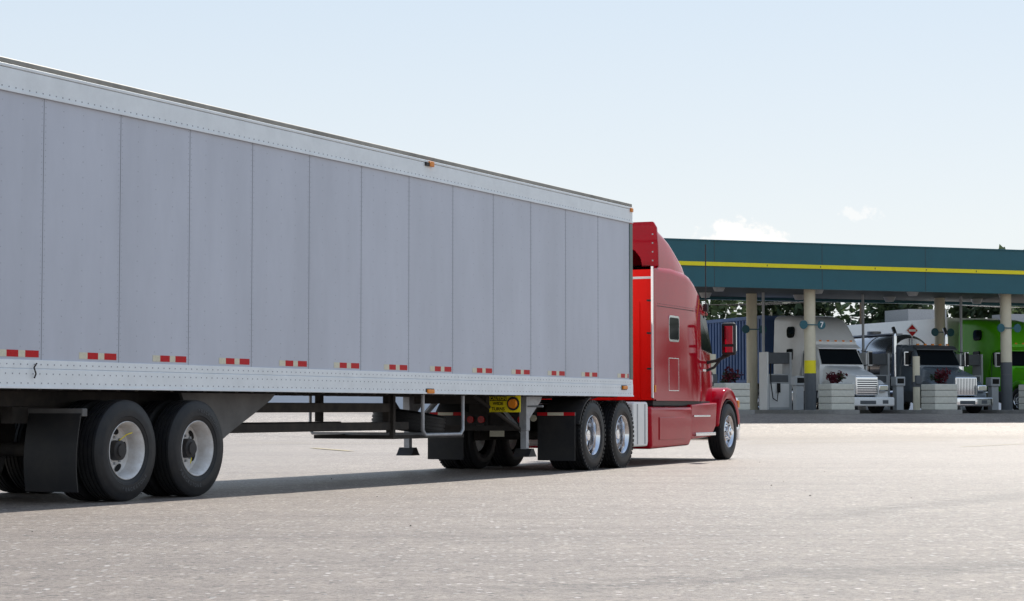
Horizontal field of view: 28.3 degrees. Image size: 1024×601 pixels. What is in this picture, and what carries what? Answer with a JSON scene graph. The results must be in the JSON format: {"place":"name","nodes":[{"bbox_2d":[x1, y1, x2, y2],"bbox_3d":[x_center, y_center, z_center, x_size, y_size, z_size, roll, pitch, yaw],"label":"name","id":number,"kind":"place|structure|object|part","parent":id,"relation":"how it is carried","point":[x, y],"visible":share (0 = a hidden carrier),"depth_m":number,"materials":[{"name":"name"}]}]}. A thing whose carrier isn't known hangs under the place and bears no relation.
{"place":"outdoors","nodes":[
{"label":"outdoors","id":0,"kind":"place"},
{"bbox_2d":[268,396,438,411],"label":"warehouse","id":1,"kind":"structure","parent":0,"point":[327,399],"depth_m":108.17,"materials":[{"name":"metal"}]},
{"bbox_2d":[0,412,1023,600],"bbox_3d":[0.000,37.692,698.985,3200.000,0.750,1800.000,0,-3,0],"label":"asphalt ground","id":2,"kind":"structure","parent":0,"point":[276,516],"depth_m":16.50,"materials":[{"name":"grey asphalt"}]},
{"bbox_2d":[0,56,633,500],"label":"semi trailer","id":3,"kind":"object","parent":2,"relation":"on","point":[186,286],"visible":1,"depth_m":22.93,"materials":[{"name":"grey metal"}]},
{"bbox_2d":[428,222,739,469],"bbox_3d":[1.503,0.755,35.155,3.270,4.139,8.930,-1,-3,23],"label":"semi truck","id":4,"kind":"object","parent":2,"relation":"on","point":[677,399],"visible":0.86,"depth_m":34.35,"materials":[{"name":"paint"}]},
{"bbox_3d":[2.780,0.490,35.155,0.059,0.450,0.550,-1,-3,23],"label":"sleeper window frame","id":5,"kind":"part","parent":4,"relation":"part of","materials":[{"name":"silver metal"}]},
{"bbox_3d":[2.787,0.490,35.152,0.054,0.380,0.480,-1,-3,23],"label":"sleeper window","id":6,"kind":"part","parent":4,"relation":"part of","materials":[{"name":"grey glass"}]},
{"bbox_2d":[739,410,754,414],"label":"fuel island kerb","id":7,"kind":"structure","parent":2,"relation":"on","point":[744,412],"depth_m":73.99,"materials":[{"name":"concrete"}]},
{"bbox_2d":[710,354,716,387],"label":"pump","id":8,"kind":"object","parent":7,"relation":"on","point":[713,357],"visible":0.25,"depth_m":76.40,"materials":[{"name":"beige metal"}]},
{"bbox_2d":[714,366,749,409],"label":"planter","id":9,"kind":"object","parent":7,"relation":"on","point":[741,391],"visible":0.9,"depth_m":74.58,"materials":[{"name":"stone"}]},
{"bbox_2d":[706,315,893,412],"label":"semi truck","id":10,"kind":"object","parent":2,"relation":"on","point":[837,346],"visible":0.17,"depth_m":81.58,"materials":[{"name":"white paint"}]},
{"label":"upper window","id":11,"kind":"part","parent":10,"relation":"part of","materials":[{"name":"black glass"}]},
{"bbox_2d":[755,410,859,413],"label":"fuel island kerb","id":12,"kind":"structure","parent":2,"relation":"on","point":[811,411],"depth_m":77.04,"materials":[{"name":"concrete"}]},
{"bbox_2d":[759,352,791,409],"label":"fuel pump","id":13,"kind":"object","parent":12,"relation":"on","point":[775,391],"visible":1,"depth_m":80.80,"materials":[{"name":"white paint"}]},
{"bbox_2d":[791,376,803,409],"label":"payment terminal","id":14,"kind":"object","parent":12,"relation":"on","point":[797,383],"visible":0.91,"depth_m":79.16,"materials":[{"name":"grey metal"}]},
{"bbox_2d":[818,370,854,409],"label":"planter","id":15,"kind":"object","parent":12,"relation":"on","point":[834,394],"visible":1,"depth_m":76.11,"materials":[{"name":"stone"}]},
{"bbox_2d":[859,303,861,323],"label":"utility pole","id":16,"kind":"object","parent":2,"relation":"on","point":[860,312],"depth_m":131.15,"materials":[{"name":"grey metal"}]},
{"bbox_2d":[701,301,1023,307],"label":"power lines","id":17,"kind":"object","parent":16,"relation":"attached to","point":[779,303],"visible":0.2,"depth_m":131.38,"materials":[{"name":"black metal"}]},
{"bbox_2d":[699,244,1023,324],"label":"distant trees","id":18,"kind":"object","parent":2,"relation":"on","point":[827,309],"visible":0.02,"depth_m":145.21,"materials":[{"name":"green plant"}]},
{"bbox_2d":[816,324,992,412],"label":"tanker truck","id":19,"kind":"object","parent":2,"relation":"on","point":[904,349],"visible":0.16,"depth_m":82.37,"materials":[{"name":"grey paint"}]},
{"bbox_2d":[860,410,961,413],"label":"fuel island kerb","id":20,"kind":"structure","parent":2,"relation":"on","point":[922,411],"depth_m":78.15,"materials":[{"name":"concrete"}]},
{"bbox_2d":[858,353,889,409],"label":"fuel pump","id":21,"kind":"object","parent":20,"relation":"on","point":[882,360],"visible":0.48,"depth_m":82.52,"materials":[{"name":"white paint"}]},
{"bbox_2d":[891,377,904,409],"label":"payment terminal","id":22,"kind":"object","parent":20,"relation":"on","point":[897,383],"visible":0.99,"depth_m":80.77,"materials":[{"name":"grey metal"}]},
{"bbox_2d":[911,356,921,409],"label":"fuel pump","id":23,"kind":"object","parent":20,"relation":"on","point":[916,379],"visible":0.96,"depth_m":79.55,"materials":[{"name":"beige metal"}]},
{"bbox_2d":[921,367,956,409],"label":"planter","id":24,"kind":"object","parent":20,"relation":"on","point":[941,396],"visible":1,"depth_m":77.73,"materials":[{"name":"stone"}]},
{"bbox_2d":[847,318,1023,409],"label":"semi truck","id":25,"kind":"object","parent":2,"relation":"on","point":[981,335],"visible":0.06,"depth_m":85.61,"materials":[{"name":"paint"}]},
{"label":"upper window","id":26,"kind":"part","parent":25,"relation":"part of","materials":[{"name":"black glass"}]},
{"bbox_2d":[962,410,1023,413],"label":"fuel island kerb","id":27,"kind":"structure","parent":2,"relation":"on","point":[999,411],"depth_m":80.92,"materials":[{"name":"concrete"}]},
{"bbox_2d":[664,238,1023,409],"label":"fuel station canopy","id":28,"kind":"object","parent":27,"relation":"on","point":[752,273],"visible":0.54,"depth_m":79.32,"materials":[{"name":"teal metal"}]},
{"bbox_2d":[956,354,982,409],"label":"fuel pump","id":29,"kind":"object","parent":27,"relation":"on","point":[976,362],"visible":0.35,"depth_m":84.13,"materials":[{"name":"grey metal"}]},
{"bbox_2d":[986,377,999,409],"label":"payment terminal","id":30,"kind":"object","parent":27,"relation":"on","point":[992,383],"visible":0.97,"depth_m":82.35,"materials":[{"name":"grey metal"}]},
{"bbox_2d":[1019,384,1023,409],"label":"planter","id":31,"kind":"object","parent":27,"relation":"on","point":[1021,396],"visible":1,"depth_m":79.78,"materials":[{"name":"stone"}]},
{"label":"walls","id":32,"kind":"object","parent":2,"relation":"on","visible":0},
{"bbox_2d":[992,314,1023,321],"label":"roof unit","id":33,"kind":"structure","parent":32,"relation":"on","point":[1018,317],"depth_m":140.31,"materials":[{"name":"grey metal"}]},
{"bbox_2d":[0,0,1023,324],"label":"sky","id":34,"kind":"structure","parent":0,"point":[863,122],"materials":[{"name":"blue"}]},
{"bbox_2d":[885,309,945,321],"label":"roof unit","id":35,"kind":"structure","parent":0,"point":[905,315],"depth_m":137.69,"materials":[{"name":"grey metal"}]},
{"bbox_2d":[909,403,1000,409],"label":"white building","id":36,"kind":"structure","parent":0,"point":[911,407],"depth_m":111.46,"materials":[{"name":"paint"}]}
]}

